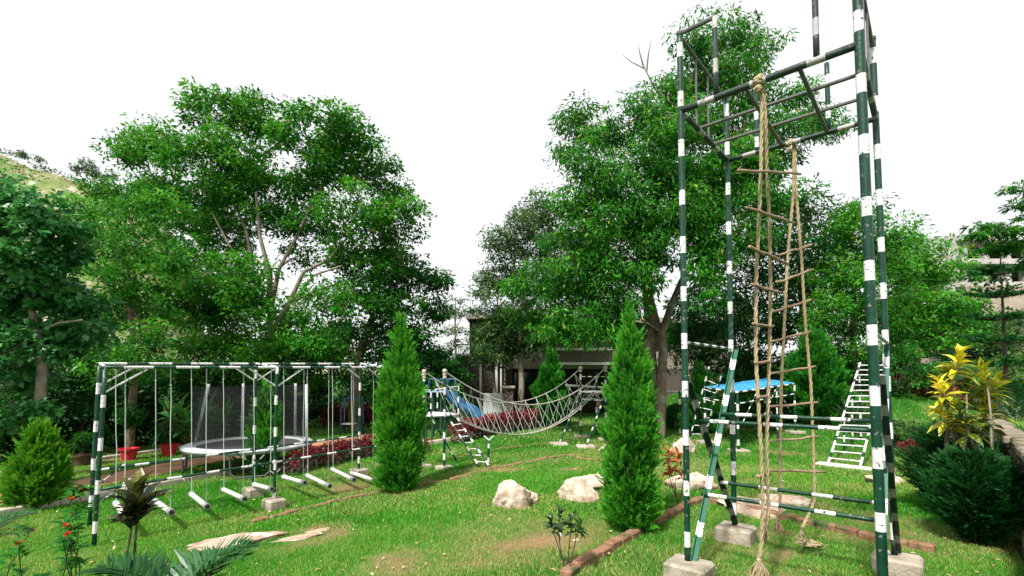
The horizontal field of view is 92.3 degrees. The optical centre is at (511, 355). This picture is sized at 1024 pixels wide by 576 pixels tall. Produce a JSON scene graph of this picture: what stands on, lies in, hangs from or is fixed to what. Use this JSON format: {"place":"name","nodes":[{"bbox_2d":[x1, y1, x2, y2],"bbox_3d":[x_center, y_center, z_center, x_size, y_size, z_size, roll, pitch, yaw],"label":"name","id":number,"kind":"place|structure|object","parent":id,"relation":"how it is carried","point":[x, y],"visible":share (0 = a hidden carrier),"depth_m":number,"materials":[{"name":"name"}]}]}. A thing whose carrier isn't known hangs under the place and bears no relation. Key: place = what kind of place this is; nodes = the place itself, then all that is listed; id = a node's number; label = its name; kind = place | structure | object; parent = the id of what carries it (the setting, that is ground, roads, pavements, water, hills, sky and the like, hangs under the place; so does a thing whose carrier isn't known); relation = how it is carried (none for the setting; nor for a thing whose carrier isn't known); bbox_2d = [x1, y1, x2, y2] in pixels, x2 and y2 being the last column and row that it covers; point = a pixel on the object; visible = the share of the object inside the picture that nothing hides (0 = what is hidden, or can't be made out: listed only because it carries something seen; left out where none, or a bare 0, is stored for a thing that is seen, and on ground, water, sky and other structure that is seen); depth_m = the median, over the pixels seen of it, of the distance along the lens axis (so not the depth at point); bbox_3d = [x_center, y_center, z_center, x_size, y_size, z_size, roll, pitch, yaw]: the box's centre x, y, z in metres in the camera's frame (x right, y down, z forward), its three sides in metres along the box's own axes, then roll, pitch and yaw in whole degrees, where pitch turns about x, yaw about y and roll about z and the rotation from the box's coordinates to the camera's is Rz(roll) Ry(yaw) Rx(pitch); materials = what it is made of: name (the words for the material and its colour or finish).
{"place":"outdoors","nodes":[
{"label":"outdoors","id":0,"kind":"place"},
{"bbox_2d":[0,433,372,504],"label":"path","id":1,"kind":"structure","parent":0,"point":[164,468],"depth_m":10.67,"materials":[{"name":"brown soil"}]},
{"bbox_2d":[0,154,420,376],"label":"hill","id":2,"kind":"structure","parent":0,"point":[52,182],"depth_m":117.05,"materials":[{"name":"green plant"}]},
{"bbox_2d":[0,148,222,362],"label":"hillside scrub","id":3,"kind":"object","parent":2,"relation":"on","point":[40,166],"visible":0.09,"depth_m":120.75,"materials":[{"name":"green plant"}]},
{"bbox_2d":[0,357,1023,575],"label":"ground","id":4,"kind":"structure","parent":0,"point":[1015,540],"depth_m":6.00,"materials":[{"name":"green plant"}]},
{"bbox_2d":[0,390,27,463],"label":"shrub","id":5,"kind":"object","parent":4,"relation":"on","point":[14,397],"visible":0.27,"depth_m":11.18,"materials":[{"name":"green plant"}]},
{"bbox_2d":[0,525,37,575],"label":"flowering plant","id":6,"kind":"object","parent":4,"relation":"on","point":[15,551],"visible":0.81,"depth_m":3.79,"materials":[{"name":"green plant"}]},
{"bbox_2d":[0,505,38,537],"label":"palm plant","id":7,"kind":"object","parent":4,"relation":"on","point":[10,519],"visible":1,"depth_m":3.33,"materials":[{"name":"green plant"}]},
{"bbox_2d":[0,415,79,510],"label":"cedar","id":8,"kind":"object","parent":4,"relation":"on","point":[37,470],"visible":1,"depth_m":7.38,"materials":[{"name":"green plant"}]},
{"bbox_2d":[0,359,93,454],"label":"shrub","id":9,"kind":"object","parent":4,"relation":"on","point":[63,397],"visible":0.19,"depth_m":12.10,"materials":[{"name":"green plant"}]},
{"bbox_2d":[0,168,126,436],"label":"broadleaf tree","id":10,"kind":"object","parent":4,"relation":"on","point":[35,269],"visible":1,"depth_m":8.65,"materials":[{"name":"green plant"}]},
{"bbox_2d":[13,358,128,453],"bbox_3d":[-11.535,1.399,12.869,2.810,2.746,2.190,0,-3,0],"label":"shrub","id":11,"kind":"object","parent":4,"relation":"on","point":[91,392],"visible":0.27,"depth_m":12.84,"materials":[{"name":"green plant"}]},
{"bbox_2d":[48,491,94,575],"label":"flowering plant","id":12,"kind":"object","parent":4,"relation":"on","point":[64,542],"visible":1,"depth_m":3.86,"materials":[{"name":"green plant"}]},
{"bbox_2d":[53,484,98,575],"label":"flowering plant","id":13,"kind":"object","parent":4,"relation":"on","point":[78,488],"visible":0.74,"depth_m":4.40,"materials":[{"name":"green plant"}]},
{"bbox_2d":[67,431,92,465],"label":"potted plant","id":14,"kind":"object","parent":4,"relation":"on","point":[81,440],"visible":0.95,"depth_m":11.10,"materials":[{"name":"green plant"}]},
{"bbox_2d":[75,365,168,446],"bbox_3d":[-11.284,1.430,14.086,2.733,2.822,2.220,1,-3,-16],"label":"shrub","id":15,"kind":"object","parent":4,"relation":"on","point":[148,403],"visible":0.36,"depth_m":14.00,"materials":[{"name":"green plant"}]},
{"bbox_2d":[47,168,202,446],"bbox_3d":[-10.790,-1.370,13.203,3.748,7.927,6.408,2,-3,-41],"label":"broadleaf tree","id":16,"kind":"object","parent":4,"relation":"on","point":[108,193],"visible":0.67,"depth_m":12.67,"materials":[{"name":"green plant"}]},
{"bbox_2d":[111,400,148,460],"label":"potted plant","id":17,"kind":"object","parent":4,"relation":"on","point":[133,418],"visible":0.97,"depth_m":11.82,"materials":[{"name":"green plant"}]},
{"bbox_2d":[102,467,173,568],"bbox_3d":[-2.663,1.484,3.444,0.373,1.365,0.387,-1,-3,27],"label":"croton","id":18,"kind":"object","parent":4,"relation":"on","point":[137,505],"visible":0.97,"depth_m":3.45,"materials":[{"name":"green plant"}]},
{"bbox_2d":[116,354,216,443],"bbox_3d":[-10.529,1.411,14.996,2.916,2.951,2.281,1,-3,-21],"label":"shrub","id":19,"kind":"object","parent":4,"relation":"on","point":[182,374],"visible":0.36,"depth_m":14.82,"materials":[{"name":"green plant"}]},
{"bbox_2d":[76,533,258,575],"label":"palm plant","id":20,"kind":"object","parent":4,"relation":"on","point":[207,568],"visible":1,"depth_m":3.19,"materials":[{"name":"green plant"}]},
{"bbox_2d":[156,416,187,455],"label":"potted plant","id":21,"kind":"object","parent":4,"relation":"on","point":[165,444],"visible":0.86,"depth_m":12.45,"materials":[{"name":"green plant"}]},
{"bbox_2d":[145,390,229,446],"bbox_3d":[-8.704,1.762,13.076,1.522,1.703,1.991,-2,-3,37],"label":"banana plant","id":22,"kind":"object","parent":4,"relation":"on","point":[178,408],"visible":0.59,"depth_m":13.09,"materials":[{"name":"green plant"}]},
{"bbox_2d":[170,354,253,439],"bbox_3d":[-9.606,1.373,15.968,2.946,2.867,2.166,0,-3,0],"label":"shrub","id":23,"kind":"object","parent":4,"relation":"on","point":[218,401],"visible":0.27,"depth_m":15.85,"materials":[{"name":"green plant"}]},
{"bbox_2d":[189,393,245,438],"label":"banana plant","id":24,"kind":"object","parent":4,"relation":"on","point":[218,412],"visible":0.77,"depth_m":13.83,"materials":[{"name":"green plant"}]},
{"bbox_2d":[87,362,380,546],"bbox_3d":[-3.967,1.261,7.953,1.385,2.410,4.575,-2,-3,37],"label":"walk frame","id":25,"kind":"object","parent":4,"relation":"on","point":[273,502],"visible":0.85,"depth_m":7.32,"materials":[{"name":"green paint"}]},
{"bbox_2d":[112,365,125,520],"bbox_3d":[-5.083,1.059,6.412,0.098,1.984,1.168,2,-3,-44],"label":"hanging rung","id":26,"kind":"object","parent":25,"relation":"hanging from","point":[114,504],"visible":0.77,"depth_m":6.59,"materials":[{"name":"white metal"}]},
{"bbox_2d":[152,362,174,515],"bbox_3d":[-4.799,1.103,6.791,0.096,2.060,1.164,2,-4,-45],"label":"hanging rung","id":27,"kind":"object","parent":25,"relation":"hanging from","point":[170,511],"visible":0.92,"depth_m":6.47,"materials":[{"name":"white plastic"}]},
{"bbox_2d":[188,362,210,509],"bbox_3d":[-4.533,1.108,7.149,0.094,2.058,1.161,2,-3,-42],"label":"hanging rung","id":28,"kind":"object","parent":25,"relation":"hanging from","point":[200,501],"visible":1,"depth_m":6.95,"materials":[{"name":"white plastic"}]},
{"bbox_2d":[220,362,247,501],"bbox_3d":[-4.248,1.127,7.528,0.090,2.083,1.156,2,-4,-44],"label":"hanging rung","id":29,"kind":"object","parent":25,"relation":"hanging from","point":[243,498],"visible":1,"depth_m":7.25,"materials":[{"name":"white metal"}]},
{"bbox_2d":[251,362,274,491],"bbox_3d":[-3.986,1.139,7.885,0.090,2.097,1.157,2,-3,-40],"label":"hanging rung","id":30,"kind":"object","parent":25,"relation":"hanging from","point":[270,488],"visible":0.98,"depth_m":7.63,"materials":[{"name":"white metal"}]},
{"bbox_2d":[281,362,306,484],"bbox_3d":[-3.676,1.129,8.300,0.090,2.062,1.153,2,-3,-41],"label":"hanging rung","id":31,"kind":"object","parent":25,"relation":"hanging from","point":[296,480],"visible":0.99,"depth_m":7.92,"materials":[{"name":"white metal"}]},
{"bbox_2d":[304,362,331,488],"bbox_3d":[-3.407,1.170,8.657,0.090,2.133,1.151,2,-3,-41],"label":"hanging rung","id":32,"kind":"object","parent":25,"relation":"hanging from","point":[319,481],"visible":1,"depth_m":8.51,"materials":[{"name":"white metal"}]},
{"bbox_2d":[330,362,355,481],"bbox_3d":[-3.113,1.168,9.054,0.090,2.116,1.152,2,-3,-39],"label":"hanging rung","id":33,"kind":"object","parent":25,"relation":"hanging from","point":[345,475],"visible":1,"depth_m":8.89,"materials":[{"name":"white plastic"}]},
{"bbox_2d":[187,531,289,551],"bbox_3d":[-3.339,2.262,6.007,0.559,0.146,1.066,-2,-3,43],"label":"rock","id":34,"kind":"object","parent":4,"relation":"on","point":[257,536],"visible":0.52,"depth_m":5.93,"materials":[{"name":"beige stone"}]},
{"bbox_2d":[179,383,312,478],"bbox_3d":[-5.765,1.551,10.843,2.620,1.846,2.590,0,-3,0],"label":"trampoline","id":35,"kind":"object","parent":4,"relation":"on","point":[214,446],"visible":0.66,"depth_m":10.73,"materials":[{"name":"plastic"}]},
{"bbox_2d":[210,384,299,433],"bbox_3d":[-9.069,1.720,17.435,2.952,2.627,2.406,0,-3,0],"label":"shrub","id":36,"kind":"object","parent":4,"relation":"on","point":[282,397],"visible":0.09,"depth_m":17.41,"materials":[{"name":"green plant"}]},
{"bbox_2d":[88,75,437,396],"bbox_3d":[-9.088,-3.312,17.482,13.300,12.138,5.552,0,-3,7],"label":"broadleaf tree","id":37,"kind":"object","parent":4,"relation":"on","point":[209,304],"visible":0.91,"depth_m":16.68,"materials":[{"name":"green plant"}]},
{"bbox_2d":[242,379,284,474],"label":"cedar","id":38,"kind":"object","parent":4,"relation":"on","point":[265,413],"visible":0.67,"depth_m":10.02,"materials":[{"name":"green plant"}]},
{"bbox_2d":[0,424,535,515],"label":"kerb","id":39,"kind":"structure","parent":4,"relation":"on","point":[64,501],"depth_m":8.30,"materials":[{"name":"brick"}]},
{"bbox_2d":[281,376,333,426],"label":"shrub","id":40,"kind":"object","parent":4,"relation":"on","point":[314,412],"visible":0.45,"depth_m":19.74,"materials":[{"name":"green plant"}]},
{"bbox_2d":[277,434,377,474],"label":"hedge","id":41,"kind":"object","parent":4,"relation":"on","point":[345,444],"visible":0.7,"depth_m":11.05,"materials":[{"name":"red plant"}]},
{"bbox_2d":[304,368,376,419],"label":"shrub","id":42,"kind":"object","parent":4,"relation":"on","point":[347,376],"visible":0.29,"depth_m":21.69,"materials":[{"name":"green plant"}]},
{"bbox_2d":[319,404,377,426],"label":"hedge","id":43,"kind":"object","parent":4,"relation":"on","point":[368,418],"visible":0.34,"depth_m":19.86,"materials":[{"name":"red plant"}]},
{"bbox_2d":[340,397,363,435],"bbox_3d":[-5.532,2.089,17.024,0.834,1.311,0.657,0,-3,0],"label":"swing chair","id":44,"kind":"object","parent":4,"relation":"on","point":[344,423],"visible":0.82,"depth_m":17.02,"materials":[{"name":"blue metal"}]},
{"bbox_2d":[281,242,459,430],"bbox_3d":[-5.406,-0.859,18.471,6.473,7.365,4.813,-1,-3,12],"label":"broadleaf tree","id":45,"kind":"object","parent":4,"relation":"on","point":[368,329],"visible":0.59,"depth_m":18.20,"materials":[{"name":"green plant"}]},
{"bbox_2d":[369,310,433,492],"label":"cedar","id":46,"kind":"object","parent":4,"relation":"on","point":[399,411],"visible":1,"depth_m":8.26,"materials":[{"name":"green plant"}]},
{"bbox_2d":[361,342,474,409],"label":"shrubby tree","id":47,"kind":"object","parent":4,"relation":"on","point":[438,363],"visible":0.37,"depth_m":18.86,"materials":[{"name":"green plant"}]},
{"bbox_2d":[251,454,604,522],"bbox_3d":[-1.055,2.311,8.971,6.615,0.412,1.234,1,-3,-31],"label":"edging","id":48,"kind":"object","parent":4,"relation":"on","point":[352,497],"visible":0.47,"depth_m":8.38,"materials":[{"name":"brick"}]},
{"bbox_2d":[425,378,483,438],"bbox_3d":[-1.790,1.725,16.038,1.919,1.953,1.066,0,-3,0],"label":"slide set","id":49,"kind":"object","parent":4,"relation":"on","point":[464,406],"visible":0.59,"depth_m":15.69,"materials":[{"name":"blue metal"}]},
{"bbox_2d":[435,293,477,412],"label":"slender tree","id":50,"kind":"object","parent":4,"relation":"on","point":[461,314],"visible":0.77,"depth_m":26.01,"materials":[{"name":"green plant"}]},
{"bbox_2d":[422,369,490,469],"bbox_3d":[-1.192,1.362,10.203,1.022,2.173,2.115,2,-3,-44],"label":"platform frame","id":51,"kind":"object","parent":4,"relation":"on","point":[444,414],"visible":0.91,"depth_m":10.18,"materials":[{"name":"green paint"}]},
{"bbox_2d":[483,393,502,416],"bbox_3d":[-0.746,1.983,19.667,0.783,0.933,0.530,0,-3,0],"label":"utility cabinet","id":52,"kind":"object","parent":4,"relation":"on","point":[488,409],"visible":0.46,"depth_m":19.41,"materials":[{"name":"grey metal"}]},
{"bbox_2d":[447,408,553,443],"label":"hedge","id":53,"kind":"object","parent":4,"relation":"on","point":[472,431],"visible":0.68,"depth_m":15.35,"materials":[{"name":"red plant"}]},
{"bbox_2d":[14,452,1000,575],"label":"leaf litter","id":54,"kind":"object","parent":4,"relation":"on","point":[280,562],"visible":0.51,"depth_m":5.60,"materials":[{"name":"brown plant"}]},
{"bbox_2d":[501,386,514,412],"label":"stone pillar","id":55,"kind":"structure","parent":4,"relation":"on","point":[507,393],"depth_m":18.94,"materials":[{"name":"stone"}]},
{"bbox_2d":[492,479,530,509],"bbox_3d":[-0.018,2.000,6.722,0.491,0.570,0.513,1,-3,-27],"label":"rock","id":56,"kind":"object","parent":4,"relation":"on","point":[510,493],"visible":0.73,"depth_m":6.57,"materials":[{"name":"stone"}]},
{"bbox_2d":[458,183,582,410],"bbox_3d":[0.694,-2.155,19.667,5.617,9.582,4.030,0,-3,0],"label":"slender tree","id":57,"kind":"object","parent":4,"relation":"on","point":[495,318],"visible":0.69,"depth_m":19.22,"materials":[{"name":"green plant"}]},
{"bbox_2d":[32,261,1022,411],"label":"woodland","id":58,"kind":"object","parent":4,"relation":"on","point":[992,281],"visible":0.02,"depth_m":23.94,"materials":[{"name":"green plant"}]},
{"bbox_2d":[529,347,574,426],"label":"cedar","id":59,"kind":"object","parent":4,"relation":"on","point":[551,376],"visible":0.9,"depth_m":17.18,"materials":[{"name":"green plant"}]},
{"bbox_2d":[541,504,589,566],"bbox_3d":[0.483,1.635,4.391,0.448,0.635,0.316,0,-3,0],"label":"croton","id":60,"kind":"object","parent":4,"relation":"on","point":[559,527],"visible":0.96,"depth_m":4.36,"materials":[{"name":"green plant"}]},
{"bbox_2d":[557,478,599,502],"bbox_3d":[0.992,2.025,7.141,0.449,0.492,0.558,2,-3,-42],"label":"rock","id":61,"kind":"object","parent":4,"relation":"on","point":[577,490],"visible":0.63,"depth_m":7.04,"materials":[{"name":"stone"}]},
{"bbox_2d":[550,365,607,447],"bbox_3d":[2.047,1.322,13.604,1.399,2.106,2.926,-1,-3,29],"label":"platform frame","id":62,"kind":"object","parent":4,"relation":"on","point":[597,399],"visible":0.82,"depth_m":13.91,"materials":[{"name":"green paint"}]},
{"bbox_2d":[426,369,603,434],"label":"rope bridge","id":63,"kind":"structure","parent":62,"relation":"attached to","point":[497,432],"depth_m":12.05,"materials":[{"name":"fabric"}]},
{"bbox_2d":[563,473,603,489],"bbox_3d":[1.258,2.049,7.767,0.896,0.372,0.442,0,-3,0],"label":"rock","id":64,"kind":"object","parent":4,"relation":"on","point":[592,480],"visible":0.39,"depth_m":7.67,"materials":[{"name":"stone"}]},
{"bbox_2d":[456,315,736,415],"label":"stone house","id":65,"kind":"structure","parent":4,"relation":"on","point":[592,362],"depth_m":22.61,"materials":[{"name":"paint"}]},
{"bbox_2d":[515,372,538,410],"bbox_3d":[1.078,2.053,25.084,1.895,2.373,0.100,0,-2,0],"label":"doorway","id":66,"kind":"structure","parent":65,"relation":"in","point":[529,377],"depth_m":25.06,"materials":[{"name":"black glass"}]},
{"bbox_2d":[566,384,681,433],"bbox_3d":[3.394,1.641,15.044,3.528,1.510,0.098,-1,-3,17],"label":"balance bar","id":67,"kind":"object","parent":4,"relation":"on","point":[601,387],"visible":0.57,"depth_m":15.28,"materials":[{"name":"green paint"}]},
{"bbox_2d":[595,291,667,531],"bbox_3d":[1.379,0.627,5.725,0.913,2.847,0.813,2,-3,-37],"label":"cedar","id":68,"kind":"object","parent":4,"relation":"on","point":[629,430],"visible":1,"depth_m":5.57,"materials":[{"name":"green plant"}]},
{"bbox_2d":[661,444,682,503],"bbox_3d":[2.251,1.662,6.872,0.455,0.844,0.425,0,-3,0],"label":"croton","id":69,"kind":"object","parent":4,"relation":"on","point":[668,461],"visible":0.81,"depth_m":6.83,"materials":[{"name":"orange plant"}]},
{"bbox_2d":[492,0,857,438],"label":"broadleaf tree","id":70,"kind":"object","parent":4,"relation":"on","point":[644,229],"visible":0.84,"depth_m":12.90,"materials":[{"name":"green plant"}]},
{"bbox_2d":[663,471,719,490],"bbox_3d":[2.884,2.111,7.926,0.910,0.532,0.752,0,-3,0],"label":"rock","id":71,"kind":"object","parent":4,"relation":"on","point":[697,480],"visible":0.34,"depth_m":7.64,"materials":[{"name":"stone"}]},
{"bbox_2d":[677,358,722,432],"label":"cedar","id":72,"kind":"object","parent":4,"relation":"on","point":[697,376],"visible":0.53,"depth_m":14.20,"materials":[{"name":"green plant"}]},
{"bbox_2d":[689,367,722,438],"bbox_3d":[5.106,1.294,12.700,0.428,2.015,1.072,2,-3,-31],"label":"leaning ladder","id":73,"kind":"object","parent":4,"relation":"on","point":[703,389],"visible":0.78,"depth_m":12.66,"materials":[{"name":"white metal"}]},
{"bbox_2d":[666,396,793,428],"bbox_3d":[6.380,1.799,15.055,4.166,1.215,1.228,-2,-3,39],"label":"hedge","id":74,"kind":"object","parent":4,"relation":"on","point":[672,410],"visible":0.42,"depth_m":14.32,"materials":[{"name":"green plant"}]},
{"bbox_2d":[706,348,786,395],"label":"shrub","id":75,"kind":"object","parent":4,"relation":"on","point":[738,376],"visible":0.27,"depth_m":17.13,"materials":[{"name":"green plant"}]},
{"bbox_2d":[560,496,935,575],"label":"edging","id":76,"kind":"object","parent":4,"relation":"on","point":[580,562],"visible":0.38,"depth_m":5.27,"materials":[{"name":"brick"}]},
{"bbox_2d":[696,378,805,452],"bbox_3d":[6.465,1.470,13.146,4.254,1.746,1.773,2,-3,-35],"label":"scramble frame","id":77,"kind":"object","parent":4,"relation":"on","point":[745,386],"visible":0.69,"depth_m":12.83,"materials":[{"name":"green paint"}]},
{"bbox_2d":[716,496,786,518],"bbox_3d":[3.239,2.045,6.659,0.861,0.212,1.213,-2,-3,41],"label":"rock","id":78,"kind":"object","parent":4,"relation":"on","point":[746,510],"visible":0.39,"depth_m":6.40,"materials":[{"name":"beige stone"}]},
{"bbox_2d":[656,172,899,380],"bbox_3d":[9.501,-2.812,17.283,8.630,7.472,5.450,0,-3,-10],"label":"broadleaf tree","id":79,"kind":"object","parent":4,"relation":"on","point":[694,328],"visible":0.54,"depth_m":16.90,"materials":[{"name":"green plant"}]},
{"bbox_2d":[758,494,810,506],"bbox_3d":[3.875,2.056,7.023,0.689,0.156,0.737,0,-3,0],"label":"rock","id":80,"kind":"object","parent":4,"relation":"on","point":[794,500],"visible":0.54,"depth_m":6.83,"materials":[{"name":"beige stone"}]},
{"bbox_2d":[663,0,923,575],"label":"climbing tower","id":81,"kind":"structure","parent":4,"relation":"on","point":[895,560],"depth_m":4.33,"materials":[{"name":"green metal"}]},
{"bbox_2d":[737,73,801,575],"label":"rope ladder","id":82,"kind":"object","parent":81,"relation":"attached to","point":[758,567],"visible":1,"depth_m":4.01,"materials":[{"name":"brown wood"}]},
{"bbox_2d":[769,138,826,540],"bbox_3d":[2.931,-0.225,4.968,0.737,4.053,0.242,1,-3,-15],"label":"rope ladder","id":83,"kind":"object","parent":81,"relation":"hanging from","point":[778,526],"visible":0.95,"depth_m":5.04,"materials":[{"name":"brown wood"}]},
{"bbox_2d":[778,324,858,424],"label":"cedar","id":84,"kind":"object","parent":4,"relation":"on","point":[831,377],"visible":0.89,"depth_m":13.42,"materials":[{"name":"green plant"}]},
{"bbox_2d":[815,362,882,470],"bbox_3d":[7.833,1.191,10.859,4.053,2.173,0.958,2,-3,-42],"label":"ladder climb","id":85,"kind":"object","parent":4,"relation":"on","point":[828,463],"visible":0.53,"depth_m":10.59,"materials":[{"name":"green paint"}]},
{"bbox_2d":[832,397,869,434],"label":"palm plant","id":86,"kind":"object","parent":4,"relation":"on","point":[867,410],"visible":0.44,"depth_m":12.44,"materials":[{"name":"green plant"}]},
{"bbox_2d":[775,197,942,388],"bbox_3d":[11.432,-1.843,15.869,6.269,5.874,3.984,1,-3,-12],"label":"broadleaf tree","id":87,"kind":"object","parent":4,"relation":"on","point":[835,311],"visible":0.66,"depth_m":15.26,"materials":[{"name":"green plant"}]},
{"bbox_2d":[850,339,944,398],"bbox_3d":[12.088,0.424,15.425,2.722,1.905,2.215,0,-3,0],"label":"shrub","id":88,"kind":"object","parent":4,"relation":"on","point":[898,388],"visible":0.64,"depth_m":15.18,"materials":[{"name":"green plant"}]},
{"bbox_2d":[893,419,923,447],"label":"shrub","id":89,"kind":"object","parent":4,"relation":"on","point":[897,432],"visible":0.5,"depth_m":11.31,"materials":[{"name":"green plant"}]},
{"bbox_2d":[856,228,998,375],"bbox_3d":[14.440,-2.025,17.381,6.111,5.546,3.887,1,-3,-30],"label":"broadleaf tree","id":90,"kind":"object","parent":4,"relation":"on","point":[952,311],"visible":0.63,"depth_m":17.05,"materials":[{"name":"green plant"}]},
{"bbox_2d":[880,369,982,406],"bbox_3d":[13.149,1.032,15.481,1.442,1.436,2.782,1,-3,-23],"label":"flower bed","id":91,"kind":"object","parent":4,"relation":"on","point":[955,388],"visible":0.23,"depth_m":15.21,"materials":[{"name":"red plant"}]},
{"bbox_2d":[894,417,1006,505],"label":"globe conifer","id":92,"kind":"object","parent":4,"relation":"on","point":[923,438],"visible":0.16,"depth_m":6.46,"materials":[{"name":"plant"}]},
{"bbox_2d":[912,443,1023,545],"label":"globe conifer","id":93,"kind":"object","parent":4,"relation":"on","point":[976,495],"visible":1,"depth_m":5.06,"materials":[{"name":"green plant"}]},
{"bbox_2d":[927,344,1016,449],"bbox_3d":[5.243,0.939,5.616,1.157,2.178,0.630,1,-3,-21],"label":"croton","id":94,"kind":"object","parent":4,"relation":"on","point":[954,422],"visible":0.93,"depth_m":5.58,"materials":[{"name":"yellow plant"}]},
{"bbox_2d":[935,239,1023,435],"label":"tiered pine","id":95,"kind":"object","parent":4,"relation":"on","point":[1006,361],"visible":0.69,"depth_m":10.47,"materials":[{"name":"green plant"}]},
{"bbox_2d":[953,320,1022,359],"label":"shrub","id":96,"kind":"object","parent":4,"relation":"on","point":[984,350],"visible":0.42,"depth_m":22.43,"materials":[{"name":"green plant"}]},
{"bbox_2d":[958,179,1023,276],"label":"broadleaf tree","id":97,"kind":"object","parent":4,"relation":"on","point":[985,232],"visible":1,"depth_m":8.00,"materials":[{"name":"green plant"}]},
{"bbox_2d":[970,379,1023,421],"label":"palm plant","id":98,"kind":"object","parent":4,"relation":"on","point":[1017,403],"visible":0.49,"depth_m":8.83,"materials":[{"name":"green plant"}]},
{"bbox_2d":[972,298,1023,321],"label":"terrace wall","id":99,"kind":"structure","parent":4,"relation":"on","point":[1015,303],"depth_m":33.19,"materials":[{"name":"beige concrete"}]},
{"bbox_2d":[987,418,1023,555],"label":"retaining wall","id":100,"kind":"structure","parent":4,"relation":"on","point":[1013,439],"depth_m":5.55,"materials":[{"name":"stone"}]},
{"bbox_2d":[988,346,1023,400],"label":"shrub","id":101,"kind":"object","parent":4,"relation":"on","point":[1017,370],"visible":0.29,"depth_m":13.65,"materials":[{"name":"green plant"}]},
{"bbox_2d":[0,0,1023,368],"label":"sky","id":102,"kind":"structure","parent":0,"point":[466,92],"materials":[{"name":"white"}]},
{"bbox_2d":[887,232,1023,361],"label":"unfinished building","id":103,"kind":"structure","parent":0,"point":[1008,260],"depth_m":42.25,"materials":[{"name":"concrete"}]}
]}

